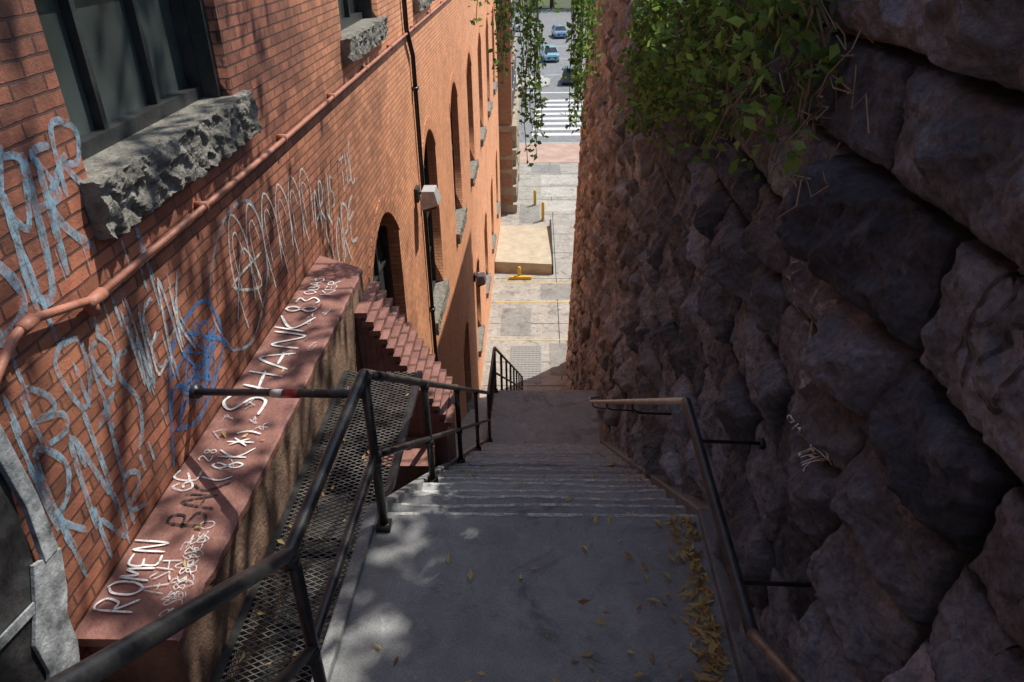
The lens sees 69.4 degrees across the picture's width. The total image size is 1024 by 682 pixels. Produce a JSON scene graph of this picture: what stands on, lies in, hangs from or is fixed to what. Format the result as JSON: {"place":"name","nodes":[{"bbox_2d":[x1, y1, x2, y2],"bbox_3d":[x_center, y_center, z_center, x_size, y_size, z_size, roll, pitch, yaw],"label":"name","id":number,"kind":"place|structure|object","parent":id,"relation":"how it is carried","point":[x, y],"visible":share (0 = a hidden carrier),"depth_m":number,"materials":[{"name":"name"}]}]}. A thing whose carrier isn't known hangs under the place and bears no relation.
{"place":"outdoors","nodes":[
{"label":"outdoors","id":0,"kind":"place"},
{"bbox_2d":[253,397,486,681],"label":"areaway floor","id":1,"kind":"structure","parent":0,"point":[468,437],"depth_m":5.74,"materials":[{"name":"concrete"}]},
{"bbox_2d":[337,282,457,465],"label":"stepped brick pier","id":2,"kind":"structure","parent":1,"relation":"on","point":[389,340],"depth_m":6.35,"materials":[{"name":"red brick"}]},
{"bbox_2d":[362,437,437,492],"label":"areaway wall","id":3,"kind":"structure","parent":1,"relation":"on","point":[414,464],"depth_m":6.21,"materials":[{"name":"red brick"}]},
{"bbox_2d":[210,370,422,681],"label":"expanded metal grating","id":4,"kind":"object","parent":3,"relation":"on","point":[232,644],"visible":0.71,"depth_m":4.23,"materials":[{"name":"black paint"}]},
{"bbox_2d":[480,163,577,396],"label":"alley pavement","id":5,"kind":"structure","parent":0,"point":[547,310],"depth_m":31.89,"materials":[{"name":"concrete"}]},
{"bbox_2d":[496,0,519,212],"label":"walls","id":6,"kind":"structure","parent":5,"relation":"on","point":[509,147],"depth_m":39.24,"materials":[{"name":"stone"}]},
{"bbox_2d":[511,1,515,110],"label":"glazing","id":7,"kind":"structure","parent":6,"relation":"attached to","point":[513,78],"depth_m":40.83,"materials":[{"name":"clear glass"}]},
{"bbox_2d":[511,0,517,113],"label":"window trim","id":8,"kind":"structure","parent":6,"relation":"attached to","point":[514,34],"depth_m":40.80,"materials":[{"name":"stone"}]},
{"bbox_2d":[517,266,520,275],"bbox_3d":[0.329,-3.091,33.405,0.280,0.570,0.280,0,29,2],"label":"bollard","id":9,"kind":"object","parent":5,"relation":"on","point":[519,270],"visible":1,"depth_m":33.31,"materials":[{"name":"yellow metal"}]},
{"bbox_2d":[509,276,530,279],"bbox_3d":[0.378,-2.862,33.395,1.000,0.140,0.160,0,29,2],"label":"wheel stop","id":10,"kind":"object","parent":5,"relation":"on","point":[519,277],"visible":1,"depth_m":33.33,"materials":[{"name":"yellow paint"}]},
{"bbox_2d":[495,220,552,273],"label":"loading ramp","id":11,"kind":"structure","parent":5,"relation":"on","point":[527,249],"depth_m":35.41,"materials":[{"name":"beige concrete"}]},
{"bbox_2d":[509,346,541,382],"bbox_3d":[0.497,0.824,26.994,1.150,0.031,2.600,0,29,2],"label":"utility hatch","id":12,"kind":"object","parent":5,"relation":"on","point":[525,361],"visible":0.88,"depth_m":27.04,"materials":[{"name":"metal"}]},
{"bbox_2d":[491,283,567,339],"bbox_3d":[1.419,-1.315,30.765,4.350,0.018,5.220,0,29,2],"label":"parking line","id":13,"kind":"object","parent":5,"relation":"on","point":[523,302],"visible":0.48,"depth_m":31.33,"materials":[{"name":"yellow paint"}]},
{"bbox_2d":[533,190,536,205],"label":"bollard","id":14,"kind":"object","parent":5,"relation":"on","point":[534,204],"visible":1,"depth_m":41.87,"materials":[{"name":"yellow metal"}]},
{"bbox_2d":[540,202,545,221],"bbox_3d":[1.662,-6.948,39.686,0.280,1.070,0.280,0,29,2],"label":"bollard","id":15,"kind":"object","parent":5,"relation":"on","point":[542,219],"visible":1,"depth_m":39.69,"materials":[{"name":"yellow metal"}]},
{"bbox_2d":[519,142,579,162],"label":"sidewalk","id":16,"kind":"structure","parent":0,"point":[557,152],"depth_m":51.64,"materials":[{"name":"concrete"}]},
{"bbox_2d":[515,9,585,142],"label":"road","id":17,"kind":"structure","parent":0,"point":[551,70],"depth_m":78.02,"materials":[{"name":"grey asphalt"}]},
{"bbox_2d":[515,22,520,30],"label":"parked car","id":18,"kind":"object","parent":17,"relation":"on","point":[517,25],"visible":0.29,"depth_m":109.43,"materials":[{"name":"grey paint"}]},
{"bbox_2d":[516,75,550,88],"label":"traffic island","id":19,"kind":"structure","parent":17,"relation":"on","point":[543,80],"depth_m":74.51,"materials":[{"name":"concrete"}]},
{"bbox_2d":[516,46,571,92],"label":"lane marking","id":20,"kind":"object","parent":17,"relation":"on","point":[549,92],"visible":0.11,"depth_m":70.16,"materials":[{"name":"white paint"}]},
{"bbox_2d":[540,45,558,61],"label":"parked car","id":21,"kind":"object","parent":17,"relation":"on","point":[553,53],"visible":0.96,"depth_m":85.45,"materials":[{"name":"teal paint"}]},
{"bbox_2d":[532,99,582,135],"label":"crosswalk","id":22,"kind":"structure","parent":17,"relation":"on","point":[558,128],"depth_m":60.52,"materials":[{"name":"white paint"}]},
{"bbox_2d":[552,24,566,37],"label":"parked car","id":23,"kind":"object","parent":17,"relation":"on","point":[558,30],"visible":0.88,"depth_m":102.80,"materials":[{"name":"blue paint"}]},
{"bbox_2d":[562,66,580,84],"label":"parked car","id":24,"kind":"object","parent":17,"relation":"on","point":[568,79],"visible":0.44,"depth_m":72.66,"materials":[{"name":"grey paint"}]},
{"bbox_2d":[501,0,1021,666],"bbox_3d":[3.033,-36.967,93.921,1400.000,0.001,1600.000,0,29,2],"label":"ground","id":25,"kind":"structure","parent":0,"point":[563,4],"depth_m":143.76,"materials":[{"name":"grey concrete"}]},
{"bbox_2d":[0,0,500,681],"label":"facade wall","id":26,"kind":"structure","parent":25,"relation":"on","point":[286,64],"depth_m":4.54,"materials":[{"name":"orange brick"}]},
{"bbox_2d":[0,424,79,681],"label":"window surround","id":27,"kind":"object","parent":26,"relation":"attached to","point":[38,640],"visible":0.98,"depth_m":2.69,"materials":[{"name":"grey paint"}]},
{"bbox_2d":[0,117,357,575],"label":"wall graffiti","id":28,"kind":"object","parent":26,"relation":"attached to","point":[41,477],"depth_m":3.57,"materials":[{"name":"white"}]},
{"bbox_2d":[75,255,363,681],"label":"parapet wall","id":29,"kind":"structure","parent":26,"relation":"attached to","point":[248,504],"depth_m":3.89,"materials":[{"name":"concrete"}]},
{"bbox_2d":[93,278,339,614],"bbox_3d":[-1.549,0.318,4.556,0.403,0.003,3.381,0,29,2],"label":"parapet graffiti","id":30,"kind":"object","parent":29,"relation":"on","point":[182,524],"visible":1,"depth_m":3.72,"materials":[{"name":"white paint"}]},
{"bbox_2d":[0,0,446,382],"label":"conduit pipe","id":31,"kind":"object","parent":26,"relation":"attached to","point":[29,322],"visible":1,"depth_m":3.45,"materials":[{"name":"metal"}]},
{"bbox_2d":[58,0,466,398],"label":"window frames","id":32,"kind":"structure","parent":26,"relation":"attached to","point":[191,25],"depth_m":4.31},
{"bbox_2d":[34,0,431,297],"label":"window glass","id":33,"kind":"object","parent":32,"relation":"in","point":[107,35],"depth_m":3.76,"materials":[{"name":"black glass"}]},
{"bbox_2d":[79,0,500,413],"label":"stone sills","id":34,"kind":"structure","parent":26,"relation":"attached to","point":[128,183],"depth_m":3.88,"materials":[{"name":"stone"}]},
{"bbox_2d":[402,0,437,361],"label":"downspout","id":35,"kind":"object","parent":26,"relation":"attached to","point":[415,89],"visible":0.77,"depth_m":11.86,"materials":[{"name":"black paint"}]},
{"bbox_2d":[414,185,440,212],"bbox_3d":[-1.334,-2.252,11.698,0.378,0.377,0.398,0,29,2],"label":"wall lamp","id":36,"kind":"object","parent":26,"relation":"attached to","point":[430,196],"visible":1,"depth_m":11.55,"materials":[{"name":"metal"}]},
{"bbox_2d":[368,1,496,353],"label":"arch brickwork","id":37,"kind":"object","parent":26,"relation":"attached to","point":[385,204],"visible":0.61,"depth_m":10.17,"materials":[{"name":"orange brick"}]},
{"bbox_2d":[473,272,485,286],"bbox_3d":[-0.981,-1.887,22.637,0.378,0.377,0.398,0,29,2],"label":"wall lamp","id":38,"kind":"object","parent":26,"relation":"attached to","point":[481,278],"visible":1,"depth_m":22.49,"materials":[{"name":"metal"}]},
{"bbox_2d":[311,388,759,681],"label":"stone staircase","id":39,"kind":"structure","parent":25,"relation":"on","point":[416,603],"depth_m":3.40,"materials":[{"name":"concrete"}]},
{"bbox_2d":[44,346,522,681],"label":"stair railing","id":40,"kind":"object","parent":39,"relation":"on","point":[104,663],"visible":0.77,"depth_m":2.64,"materials":[{"name":"black metal"}]},
{"bbox_2d":[183,297,729,681],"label":"fallen leaves","id":41,"kind":"object","parent":39,"relation":"on","point":[707,626],"visible":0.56,"depth_m":3.23,"materials":[{"name":"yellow plant"}]},
{"bbox_2d":[550,0,553,7],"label":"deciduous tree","id":42,"kind":"object","parent":25,"relation":"on","point":[551,3],"visible":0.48,"depth_m":139.31,"materials":[{"name":"brown plant"}]},
{"bbox_2d":[566,7,589,368],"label":"wall end","id":43,"kind":"structure","parent":25,"relation":"on","point":[578,188],"depth_m":23.99,"materials":[{"name":"brown stone"}]},
{"bbox_2d":[566,0,1023,681],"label":"stone retaining wall","id":44,"kind":"structure","parent":25,"relation":"on","point":[894,536],"depth_m":2.13,"materials":[{"name":"brown stone"}]},
{"bbox_2d":[589,396,815,681],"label":"wall handrail","id":45,"kind":"object","parent":44,"relation":"attached to","point":[783,669],"depth_m":2.39,"materials":[{"name":"metal"}]},
{"bbox_2d":[823,22,891,43],"bbox_3d":[1.761,-4.339,8.982,0.628,1.770,26.014,0,29,3],"label":"wall coping","id":46,"kind":"object","parent":44,"relation":"on","point":[845,30],"depth_m":2.42,"materials":[{"name":"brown stone"}]},
{"bbox_2d":[613,0,873,218],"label":"ivy plant","id":47,"kind":"object","parent":46,"relation":"on","point":[668,41],"visible":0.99,"depth_m":3.10,"materials":[{"name":"green plant"}]},
{"bbox_2d":[787,261,1023,470],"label":"stone graffiti","id":48,"kind":"object","parent":44,"relation":"attached to","point":[1008,380],"visible":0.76,"depth_m":1.54,"materials":[{"name":"white"}]},
{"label":"hillside","id":49,"kind":"structure","parent":0,"visible":0},
{"bbox_3d":[4.060,-6.182,1.650,11.612,10.289,9.390,0,29,2],"label":"shade tree","id":50,"kind":"object","parent":49,"relation":"on","visible":0},
{"bbox_2d":[467,0,604,166],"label":"hanging vine","id":51,"kind":"object","parent":50,"relation":"hanging from","point":[579,43],"visible":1,"depth_m":6.59,"materials":[{"name":"green plant"}]}
]}

